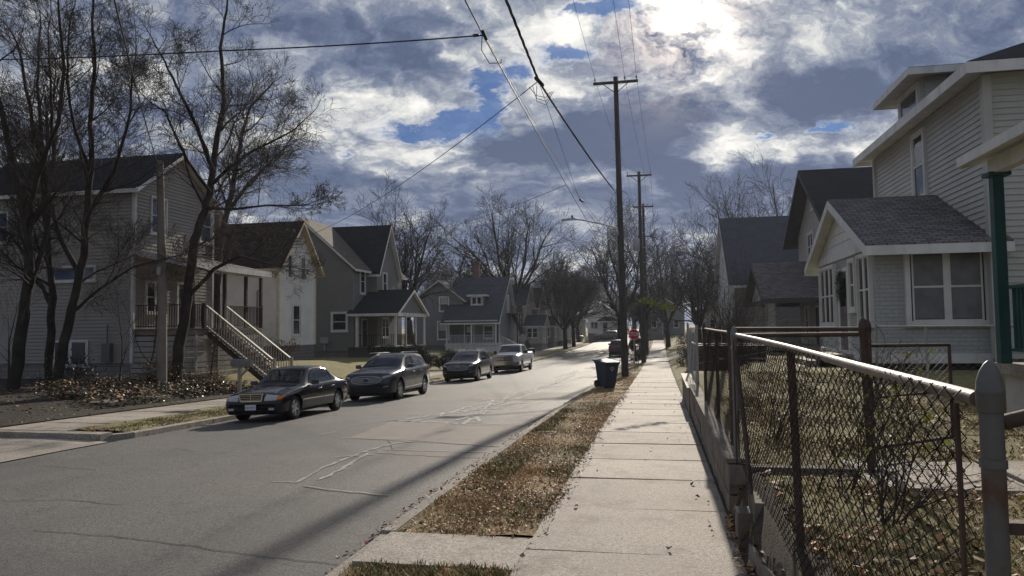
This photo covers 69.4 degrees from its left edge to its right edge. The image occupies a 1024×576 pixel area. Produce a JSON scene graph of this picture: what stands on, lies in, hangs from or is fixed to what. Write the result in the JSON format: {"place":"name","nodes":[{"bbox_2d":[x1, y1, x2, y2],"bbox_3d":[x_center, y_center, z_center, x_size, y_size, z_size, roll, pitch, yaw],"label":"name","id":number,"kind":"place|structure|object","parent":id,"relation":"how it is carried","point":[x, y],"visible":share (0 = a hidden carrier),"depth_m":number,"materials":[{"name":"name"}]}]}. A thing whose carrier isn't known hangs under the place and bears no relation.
{"place":"outdoors","nodes":[
{"label":"outdoors","id":0,"kind":"place"},
{"bbox_2d":[0,437,104,461],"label":"driveway","id":1,"kind":"structure","parent":0,"point":[14,448],"depth_m":15.31,"materials":[{"name":"concrete"}]},
{"bbox_2d":[0,370,442,433],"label":"sidewalk","id":2,"kind":"structure","parent":0,"point":[73,424],"depth_m":19.71,"materials":[{"name":"concrete"}]},
{"bbox_2d":[230,359,252,391],"bbox_3d":[-8.795,3.034,24.064,0.700,1.450,0.200,-1,-3,11],"label":"mailbox","id":3,"kind":"object","parent":2,"relation":"on","point":[239,363],"visible":0.92,"depth_m":24.03,"materials":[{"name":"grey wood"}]},
{"bbox_2d":[0,329,640,575],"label":"road","id":4,"kind":"structure","parent":0,"point":[216,489],"depth_m":10.16,"materials":[{"name":"grey asphalt"}]},
{"bbox_2d":[226,365,347,420],"bbox_3d":[-6.420,2.992,21.615,2.100,1.418,4.541,-3,-5,11],"label":"black saloon","id":5,"kind":"object","parent":4,"relation":"on","point":[290,392],"visible":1,"depth_m":20.66,"materials":[{"name":"paint"}]},
{"bbox_2d":[78,408,556,569],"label":"leaves by the kerb","id":6,"kind":"object","parent":4,"relation":"on","point":[372,536],"visible":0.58,"depth_m":9.38,"materials":[{"name":"brown plant"}]},
{"bbox_2d":[272,441,413,482],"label":"crack seal markings","id":7,"kind":"object","parent":4,"relation":"on","point":[342,468],"visible":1,"depth_m":11.65,"materials":[{"name":"grey asphalt"}]},
{"bbox_2d":[325,533,386,575],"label":"kerb","id":8,"kind":"structure","parent":4,"relation":"on","point":[337,569],"depth_m":6.24,"materials":[{"name":"concrete"}]},
{"bbox_2d":[345,351,429,400],"bbox_3d":[-4.707,3.335,28.526,2.295,1.732,4.809,-3,-5,11],"label":"grey suv","id":9,"kind":"object","parent":4,"relation":"on","point":[396,375],"visible":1,"depth_m":27.26,"materials":[{"name":"paint"}]},
{"bbox_2d":[375,450,488,457],"bbox_3d":[-1.414,2.789,12.441,2.438,0.083,0.474,-2,-3,27],"label":"road patch","id":10,"kind":"object","parent":4,"relation":"on","point":[462,455],"visible":0.97,"depth_m":12.37,"materials":[{"name":"grey asphalt"}]},
{"bbox_2d":[350,421,527,446],"bbox_3d":[-1.613,3.046,15.665,5.505,0.209,2.900,-3,-4,36],"label":"road patch","id":11,"kind":"object","parent":4,"relation":"on","point":[481,435],"visible":0.99,"depth_m":15.37,"materials":[{"name":"grey asphalt"}]},
{"bbox_2d":[442,349,492,381],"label":"dark suv","id":12,"kind":"object","parent":4,"relation":"on","point":[476,365],"visible":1,"depth_m":40.26,"materials":[{"name":"paint"}]},
{"bbox_2d":[383,355,613,423],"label":"crack seal markings","id":13,"kind":"object","parent":4,"relation":"on","point":[476,416],"visible":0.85,"depth_m":20.92,"materials":[{"name":"grey asphalt"}]},
{"bbox_2d":[380,367,620,533],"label":"kerb","id":14,"kind":"structure","parent":4,"relation":"on","point":[407,517],"depth_m":9.24,"materials":[{"name":"concrete"}]},
{"bbox_2d":[492,344,533,372],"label":"white pickup","id":15,"kind":"object","parent":4,"relation":"on","point":[520,357],"visible":0.99,"depth_m":50.53,"materials":[{"name":"paint"}]},
{"bbox_2d":[463,392,581,399],"bbox_3d":[0.324,3.804,26.016,4.149,0.229,4.454,-1,-3,11],"label":"road patch","id":16,"kind":"object","parent":4,"relation":"on","point":[538,396],"visible":0.97,"depth_m":25.84,"materials":[{"name":"grey asphalt"}]},
{"bbox_2d":[0,325,1023,575],"bbox_3d":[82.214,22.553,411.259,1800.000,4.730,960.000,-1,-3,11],"label":"ground","id":17,"kind":"structure","parent":0,"point":[342,367],"depth_m":8.16,"materials":[{"name":"plant"}]},
{"bbox_2d":[0,430,111,456],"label":"kerb end","id":18,"kind":"structure","parent":17,"relation":"on","point":[105,437],"depth_m":16.47,"materials":[{"name":"concrete"}]},
{"bbox_2d":[0,61,170,190],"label":"bare tree","id":19,"kind":"object","parent":17,"relation":"on","point":[143,128],"visible":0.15,"depth_m":40.06,"materials":[{"name":"brown plant"}]},
{"bbox_2d":[0,378,244,426],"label":"leaf bed","id":20,"kind":"object","parent":17,"relation":"on","point":[17,415],"visible":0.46,"depth_m":21.96,"materials":[{"name":"brown plant"}]},
{"bbox_2d":[0,259,46,390],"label":"sapling","id":21,"kind":"object","parent":20,"relation":"on","point":[8,360],"visible":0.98,"depth_m":24.36,"materials":[{"name":"brown plant"}]},
{"bbox_2d":[0,0,113,384],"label":"bare tree","id":22,"kind":"object","parent":20,"relation":"on","point":[50,297],"visible":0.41,"depth_m":27.22,"materials":[{"name":"brown plant"}]},
{"bbox_2d":[0,0,124,388],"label":"bare tree","id":23,"kind":"object","parent":20,"relation":"on","point":[31,266],"visible":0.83,"depth_m":25.02,"materials":[{"name":"brown plant"}]},
{"bbox_2d":[28,345,106,388],"bbox_3d":[-15.834,2.925,26.320,2.306,1.923,2.639,-1,-3,11],"label":"bramble","id":24,"kind":"object","parent":20,"relation":"on","point":[77,373],"visible":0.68,"depth_m":26.28,"materials":[{"name":"brown plant"}]},
{"bbox_2d":[0,0,242,387],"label":"bare tree","id":25,"kind":"object","parent":20,"relation":"on","point":[89,208],"visible":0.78,"depth_m":25.64,"materials":[{"name":"brown plant"}]},
{"bbox_2d":[77,255,178,387],"bbox_3d":[-13.354,1.294,25.780,2.771,4.755,3.554,-2,-4,28],"label":"sapling","id":26,"kind":"object","parent":20,"relation":"on","point":[122,352],"visible":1,"depth_m":25.54,"materials":[{"name":"brown plant"}]},
{"bbox_2d":[26,371,259,406],"bbox_3d":[-12.611,3.527,26.373,3.562,0.971,8.209,-1,-3,11],"label":"ivy","id":27,"kind":"object","parent":20,"relation":"on","point":[111,386],"visible":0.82,"depth_m":24.71,"materials":[{"name":"brown plant"}]},
{"bbox_2d":[125,349,193,388],"bbox_3d":[-13.126,3.253,27.587,2.396,1.978,2.162,-3,-4,33],"label":"bramble","id":28,"kind":"object","parent":20,"relation":"on","point":[151,372],"visible":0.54,"depth_m":27.48,"materials":[{"name":"beige plant"}]},
{"bbox_2d":[154,160,166,391],"bbox_3d":[-12.712,-0.310,26.727,0.430,8.705,0.596,-1,-3,11],"label":"wooden pole","id":29,"kind":"object","parent":20,"relation":"on","point":[162,340],"visible":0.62,"depth_m":26.71,"materials":[{"name":"brown wood"}]},
{"bbox_2d":[176,363,228,394],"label":"bramble","id":30,"kind":"object","parent":20,"relation":"on","point":[214,379],"visible":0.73,"depth_m":27.79,"materials":[{"name":"beige plant"}]},
{"bbox_2d":[82,0,352,386],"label":"bare tree","id":31,"kind":"object","parent":20,"relation":"on","point":[189,289],"visible":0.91,"depth_m":27.10,"materials":[{"name":"brown plant"}]},
{"bbox_2d":[0,153,292,380],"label":"beige house","id":32,"kind":"structure","parent":17,"relation":"on","point":[98,333],"depth_m":32.25,"materials":[{"name":"beige wood"}]},
{"bbox_2d":[54,340,89,367],"bbox_3d":[-19.085,2.845,31.940,1.920,1.180,0.120,-1,-3,11],"label":"window","id":33,"kind":"structure","parent":32,"relation":"in","point":[81,346],"depth_m":31.88,"materials":[{"name":"grey glass"}]},
{"bbox_2d":[54,265,96,282],"bbox_3d":[-19.028,-0.592,32.107,2.320,0.730,0.120,-1,-3,11],"label":"window","id":34,"kind":"structure","parent":32,"relation":"in","point":[69,277],"depth_m":32.12,"materials":[{"name":"blue glass"}]},
{"bbox_2d":[144,280,157,314],"bbox_3d":[-15.837,0.432,32.856,0.120,1.500,1.440,-1,-3,11],"label":"window","id":35,"kind":"structure","parent":32,"relation":"in","point":[155,283],"depth_m":32.55,"materials":[{"name":"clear glass"}]},
{"bbox_2d":[149,195,167,236],"bbox_3d":[-15.852,-3.205,33.201,0.120,1.750,1.190,-1,-3,11],"label":"window","id":36,"kind":"structure","parent":32,"relation":"in","point":[153,199],"depth_m":32.94,"materials":[{"name":"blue glass"}]},
{"bbox_2d":[155,44,321,361],"bbox_3d":[-13.817,-4.141,38.726,8.538,18.086,6.308,-1,-3,11],"label":"bare tree","id":37,"kind":"object","parent":17,"relation":"on","point":[217,280],"visible":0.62,"depth_m":38.44,"materials":[{"name":"brown plant"}]},
{"bbox_2d":[78,374,443,431],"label":"verge","id":38,"kind":"structure","parent":17,"relation":"on","point":[114,424],"depth_m":18.81,"materials":[{"name":"plant"}]},
{"bbox_2d":[214,214,324,360],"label":"white house","id":39,"kind":"structure","parent":17,"relation":"on","point":[288,320],"depth_m":44.78,"materials":[{"name":"white wood"}]},
{"bbox_2d":[291,304,301,336],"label":"window","id":40,"kind":"structure","parent":39,"relation":"in","point":[296,308],"depth_m":45.56,"materials":[{"name":"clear glass"}]},
{"bbox_2d":[131,370,498,437],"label":"kerb","id":41,"kind":"structure","parent":17,"relation":"on","point":[171,427],"depth_m":18.79,"materials":[{"name":"concrete"}]},
{"bbox_2d":[295,217,428,357],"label":"grey house","id":42,"kind":"structure","parent":17,"relation":"on","point":[364,300],"depth_m":54.45,"materials":[{"name":"grey wood"}]},
{"bbox_2d":[330,312,347,332],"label":"window","id":43,"kind":"structure","parent":42,"relation":"in","point":[339,320],"depth_m":53.57,"materials":[{"name":"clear glass"}]},
{"bbox_2d":[347,170,464,344],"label":"bare tree","id":44,"kind":"object","parent":17,"relation":"on","point":[406,267],"visible":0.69,"depth_m":72.27,"materials":[{"name":"brown plant"}]},
{"bbox_2d":[378,343,434,368],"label":"yew bush","id":45,"kind":"object","parent":17,"relation":"on","point":[421,352],"visible":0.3,"depth_m":49.29,"materials":[{"name":"green plant"}]},
{"bbox_2d":[352,532,531,570],"bbox_3d":[-0.555,2.473,6.293,1.330,0.505,0.892,-1,-3,11],"label":"driveway apron","id":46,"kind":"object","parent":17,"relation":"on","point":[408,548],"visible":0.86,"depth_m":6.27,"materials":[{"name":"concrete"}]},
{"bbox_2d":[422,217,514,288],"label":"bare tree","id":47,"kind":"object","parent":17,"relation":"on","point":[468,266],"visible":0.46,"depth_m":95.09,"materials":[{"name":"brown plant"}]},
{"bbox_2d":[416,261,531,352],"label":"corner house","id":48,"kind":"structure","parent":17,"relation":"on","point":[485,318],"depth_m":83.26,"materials":[{"name":"grey"}]},
{"bbox_2d":[339,362,644,575],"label":"verge","id":49,"kind":"structure","parent":17,"relation":"on","point":[632,370],"depth_m":8.98,"materials":[{"name":"brown plant"}]},
{"bbox_2d":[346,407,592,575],"bbox_3d":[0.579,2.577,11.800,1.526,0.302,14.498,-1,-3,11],"label":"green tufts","id":50,"kind":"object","parent":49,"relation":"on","point":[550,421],"visible":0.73,"depth_m":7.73,"materials":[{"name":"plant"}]},
{"bbox_2d":[382,389,629,534],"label":"fallen leaves","id":51,"kind":"object","parent":49,"relation":"on","point":[498,496],"visible":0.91,"depth_m":8.91,"materials":[{"name":"brown plant"}]},
{"bbox_2d":[592,359,619,388],"bbox_3d":[3.470,3.157,27.343,0.650,1.030,0.939,1,0,-27],"label":"wheeled cart","id":52,"kind":"object","parent":49,"relation":"on","point":[606,371],"visible":0.99,"depth_m":27.07,"materials":[{"name":"blue plastic"}]},
{"bbox_2d":[593,75,637,376],"bbox_3d":[5.240,-2.947,36.373,2.200,15.120,0.375,-1,-3,11],"label":"utility pole","id":53,"kind":"object","parent":49,"relation":"on","point":[615,82],"visible":0.98,"depth_m":36.23,"materials":[{"name":"brown wood"}]},
{"bbox_2d":[505,0,614,190],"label":"twisted service cable","id":54,"kind":"object","parent":53,"relation":"attached to","point":[523,42],"visible":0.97,"depth_m":17.98,"materials":[{"name":"black rubber"}]},
{"bbox_2d":[626,171,651,362],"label":"utility pole","id":55,"kind":"object","parent":49,"relation":"on","point":[638,244],"visible":0.94,"depth_m":56.16,"materials":[{"name":"brown wood"}]},
{"bbox_2d":[425,180,586,293],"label":"bare tree","id":56,"kind":"object","parent":17,"relation":"on","point":[512,259],"visible":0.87,"depth_m":99.13,"materials":[{"name":"brown plant"}]},
{"bbox_2d":[512,284,549,349],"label":"gabled house","id":57,"kind":"structure","parent":17,"relation":"on","point":[536,326],"depth_m":97.70,"materials":[{"name":"beige"}]},
{"bbox_2d":[532,287,559,347],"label":"gabled house","id":58,"kind":"structure","parent":17,"relation":"on","point":[552,330],"depth_m":107.69,"materials":[{"name":"grey"}]},
{"bbox_2d":[403,256,713,335],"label":"distant woods","id":59,"kind":"object","parent":17,"relation":"on","point":[614,300],"visible":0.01,"depth_m":186.01,"materials":[{"name":"brown plant"}]},
{"bbox_2d":[534,343,587,359],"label":"verge","id":60,"kind":"structure","parent":17,"relation":"on","point":[551,352],"depth_m":89.35,"materials":[{"name":"plant"}]},
{"bbox_2d":[523,248,613,346],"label":"bare tree","id":61,"kind":"object","parent":60,"relation":"on","point":[573,326],"visible":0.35,"depth_m":111.09,"materials":[{"name":"brown plant"}]},
{"bbox_2d":[525,246,617,350],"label":"bare tree","id":62,"kind":"object","parent":60,"relation":"on","point":[575,294],"visible":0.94,"depth_m":100.20,"materials":[{"name":"brown plant"}]},
{"bbox_2d":[587,303,617,340],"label":"white house","id":63,"kind":"structure","parent":17,"relation":"on","point":[595,328],"depth_m":151.21,"materials":[{"name":"white wood"}]},
{"bbox_2d":[550,193,700,338],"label":"bare tree","id":64,"kind":"object","parent":17,"relation":"on","point":[613,260],"visible":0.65,"depth_m":110.80,"materials":[{"name":"brown plant"}]},
{"bbox_2d":[603,287,664,360],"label":"bare tree","id":65,"kind":"object","parent":17,"relation":"on","point":[637,313],"visible":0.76,"depth_m":60.92,"materials":[{"name":"brown plant"}]},
{"bbox_2d":[633,341,652,357],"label":"verge","id":66,"kind":"structure","parent":17,"relation":"on","point":[650,342],"depth_m":98.64,"materials":[{"name":"beige plant"}]},
{"bbox_2d":[633,204,652,357],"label":"utility pole","id":67,"kind":"object","parent":66,"relation":"on","point":[644,253],"visible":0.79,"depth_m":73.00,"materials":[{"name":"brown wood"}]},
{"bbox_2d":[464,0,638,273],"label":"communication cable","id":68,"kind":"object","parent":67,"relation":"attached to","point":[523,107],"visible":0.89,"depth_m":18.14,"materials":[{"name":"black rubber"}]},
{"bbox_2d":[0,35,482,59],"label":"house wire","id":69,"kind":"object","parent":68,"relation":"attached to","point":[248,49],"visible":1,"depth_m":14.80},
{"bbox_2d":[647,340,667,361],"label":"sidewalk beyond crossing","id":70,"kind":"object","parent":17,"relation":"on","point":[657,349],"visible":0.88,"depth_m":83.24,"materials":[{"name":"concrete"}]},
{"bbox_2d":[606,211,715,347],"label":"bare tree","id":71,"kind":"object","parent":17,"relation":"on","point":[667,330],"visible":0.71,"depth_m":92.12,"materials":[{"name":"brown plant"}]},
{"bbox_2d":[648,298,684,340],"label":"grey house","id":72,"kind":"structure","parent":17,"relation":"on","point":[679,329],"depth_m":146.60,"materials":[{"name":"grey wood"}]},
{"bbox_2d":[651,239,720,340],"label":"bare tree","id":73,"kind":"object","parent":17,"relation":"on","point":[682,294],"visible":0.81,"depth_m":62.34,"materials":[{"name":"brown plant"}]},
{"bbox_2d":[656,223,717,340],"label":"bare tree","id":74,"kind":"object","parent":17,"relation":"on","point":[692,258],"visible":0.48,"depth_m":81.69,"materials":[{"name":"brown plant"}]},
{"bbox_2d":[681,373,694,414],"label":"timber retaining wall","id":75,"kind":"structure","parent":17,"relation":"on","point":[687,380],"depth_m":18.49,"materials":[{"name":"grey wood"}]},
{"bbox_2d":[686,322,778,383],"bbox_3d":[5.504,1.623,18.881,1.838,1.554,5.371,-1,-3,11],"label":"chain link fence","id":76,"kind":"object","parent":75,"relation":"on","point":[693,360],"visible":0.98,"depth_m":18.23,"materials":[{"name":"grey metal"}]},
{"bbox_2d":[662,170,768,311],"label":"bare tree","id":77,"kind":"object","parent":17,"relation":"on","point":[723,216],"visible":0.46,"depth_m":84.54,"materials":[{"name":"brown plant"}]},
{"bbox_2d":[688,275,773,342],"bbox_3d":[10.552,1.493,35.910,4.250,3.983,5.081,-1,-3,11],"label":"bare shrub","id":78,"kind":"object","parent":17,"relation":"on","point":[713,325],"visible":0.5,"depth_m":35.55,"materials":[{"name":"brown plant"}]},
{"bbox_2d":[669,250,803,350],"bbox_3d":[9.907,0.828,31.893,5.097,5.192,5.356,0,-3,-14],"label":"bare shrub","id":79,"kind":"object","parent":17,"relation":"on","point":[737,311],"visible":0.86,"depth_m":31.54,"materials":[{"name":"brown plant"}]},
{"bbox_2d":[735,491,763,551],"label":"timber block","id":80,"kind":"structure","parent":17,"relation":"on","point":[745,516],"depth_m":6.15,"materials":[{"name":"grey wood"}]},
{"bbox_2d":[708,147,793,224],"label":"bare tree","id":81,"kind":"object","parent":17,"relation":"on","point":[774,202],"visible":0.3,"depth_m":83.21,"materials":[{"name":"brown plant"}]},
{"bbox_2d":[714,216,800,342],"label":"slate roofed house","id":82,"kind":"structure","parent":17,"relation":"on","point":[756,239],"depth_m":53.07,"materials":[{"name":"grey"}]},
{"bbox_2d":[748,544,774,575],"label":"rotten plank","id":83,"kind":"object","parent":17,"relation":"on","point":[755,556],"visible":0.5,"depth_m":5.29,"materials":[{"name":"grey wood"}]},
{"bbox_2d":[689,384,876,514],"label":"timber retaining wall","id":84,"kind":"structure","parent":17,"relation":"on","point":[730,475],"depth_m":8.24,"materials":[{"name":"grey wood"}]},
{"bbox_2d":[702,321,733,444],"bbox_3d":[2.861,1.176,10.370,0.096,1.387,4.918,-1,-3,11],"label":"chain link fence","id":85,"kind":"object","parent":84,"relation":"on","point":[709,376],"visible":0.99,"depth_m":9.66,"materials":[{"name":"metal"}]},
{"bbox_2d":[729,470,837,575],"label":"soil bank","id":86,"kind":"structure","parent":17,"relation":"on","point":[766,537],"depth_m":5.27,"materials":[{"name":"brown soil"}]},
{"bbox_2d":[724,469,827,575],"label":"yard edge leaves","id":87,"kind":"object","parent":86,"relation":"on","point":[732,534],"visible":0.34,"depth_m":5.51,"materials":[{"name":"brown plant"}]},
{"bbox_2d":[745,322,852,441],"bbox_3d":[3.349,1.134,8.926,1.295,1.465,1.898,-1,-3,11],"label":"bare shrub","id":88,"kind":"object","parent":17,"relation":"on","point":[788,394],"visible":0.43,"depth_m":8.72,"materials":[{"name":"brown plant"}]},
{"bbox_2d":[735,317,875,473],"bbox_3d":[4.428,1.010,6.894,4.461,1.507,0.918,-2,-3,16],"label":"chain link fence","id":89,"kind":"object","parent":17,"relation":"on","point":[864,330],"visible":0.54,"depth_m":7.05,"materials":[{"name":"metal"}]},
{"bbox_2d":[871,343,954,448],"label":"garden gate","id":90,"kind":"structure","parent":89,"relation":"attached to","point":[939,345],"depth_m":7.84,"materials":[{"name":"metal"}]},
{"bbox_2d":[744,167,872,350],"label":"gabled grey house","id":91,"kind":"structure","parent":17,"relation":"on","point":[815,190],"depth_m":40.75,"materials":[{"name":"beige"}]},
{"bbox_2d":[780,323,949,493],"bbox_3d":[2.911,1.020,6.277,1.074,1.470,1.805,-1,-3,11],"label":"bare shrub","id":92,"kind":"object","parent":17,"relation":"on","point":[867,453],"visible":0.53,"depth_m":6.05,"materials":[{"name":"brown plant"}]},
{"bbox_2d":[820,340,912,440],"bbox_3d":[4.268,1.232,8.769,0.963,1.234,2.148,-1,-3,11],"label":"bare shrub","id":93,"kind":"object","parent":17,"relation":"on","point":[904,353],"visible":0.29,"depth_m":8.62,"materials":[{"name":"brown plant"}]},
{"bbox_2d":[730,326,1011,575],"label":"chain link fence","id":94,"kind":"object","parent":17,"relation":"on","point":[986,397],"visible":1,"depth_m":2.96,"materials":[{"name":"metal"}]},
{"bbox_2d":[1004,409,1023,535],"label":"garden gate","id":95,"kind":"structure","parent":94,"relation":"attached to","point":[1014,419],"depth_m":1.90,"materials":[{"name":"metal"}]},
{"bbox_2d":[740,395,1023,575],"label":"leaves in the yard","id":96,"kind":"object","parent":17,"relation":"on","point":[940,537],"visible":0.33,"depth_m":5.11,"materials":[{"name":"brown plant"}]},
{"bbox_2d":[795,42,1023,369],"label":"cream house","id":97,"kind":"structure","parent":17,"relation":"on","point":[909,243],"depth_m":19.09,"materials":[{"name":"beige wood"}]},
{"bbox_2d":[909,126,928,195],"bbox_3d":[12.699,-3.796,23.085,0.120,2.200,1.290,-1,-3,11],"label":"window","id":98,"kind":"structure","parent":97,"relation":"in","point":[918,150],"depth_m":23.07,"materials":[{"name":"white glass"}]},
{"bbox_2d":[799,344,1023,526],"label":"bare shrub","id":99,"kind":"object","parent":17,"relation":"on","point":[929,448],"visible":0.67,"depth_m":5.15,"materials":[{"name":"brown plant"}]},
{"bbox_2d":[874,323,1021,404],"bbox_3d":[7.908,1.198,11.633,4.077,1.359,0.056,-1,-3,11],"label":"chain link fence","id":100,"kind":"object","parent":17,"relation":"on","point":[926,327],"visible":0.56,"depth_m":11.87,"materials":[{"name":"grey metal"}]},
{"bbox_2d":[956,121,1023,427],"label":"neighbour porch","id":101,"kind":"object","parent":17,"relation":"on","point":[1001,155],"visible":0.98,"depth_m":9.74,"materials":[{"name":"wood"}]},
{"bbox_2d":[0,0,1023,328],"label":"sky","id":102,"kind":"structure","parent":0,"point":[799,82],"materials":[{"name":"blue"}]},
{"bbox_2d":[511,362,748,575],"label":"sidewalk","id":103,"kind":"structure","parent":0,"point":[635,511],"depth_m":7.56,"materials":[{"name":"concrete"}]},
{"bbox_2d":[628,354,680,362],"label":"side street","id":104,"kind":"structure","parent":0,"point":[660,359],"depth_m":60.26,"materials":[{"name":"grey asphalt"}]},
{"bbox_2d":[713,370,1023,575],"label":"yard grass","id":105,"kind":"structure","parent":0,"point":[944,520],"depth_m":5.94,"materials":[{"name":"plant"}]},
{"bbox_2d":[840,460,1023,493],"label":"garden path","id":106,"kind":"structure","parent":0,"point":[1015,469],"depth_m":6.58,"materials":[{"name":"concrete"}]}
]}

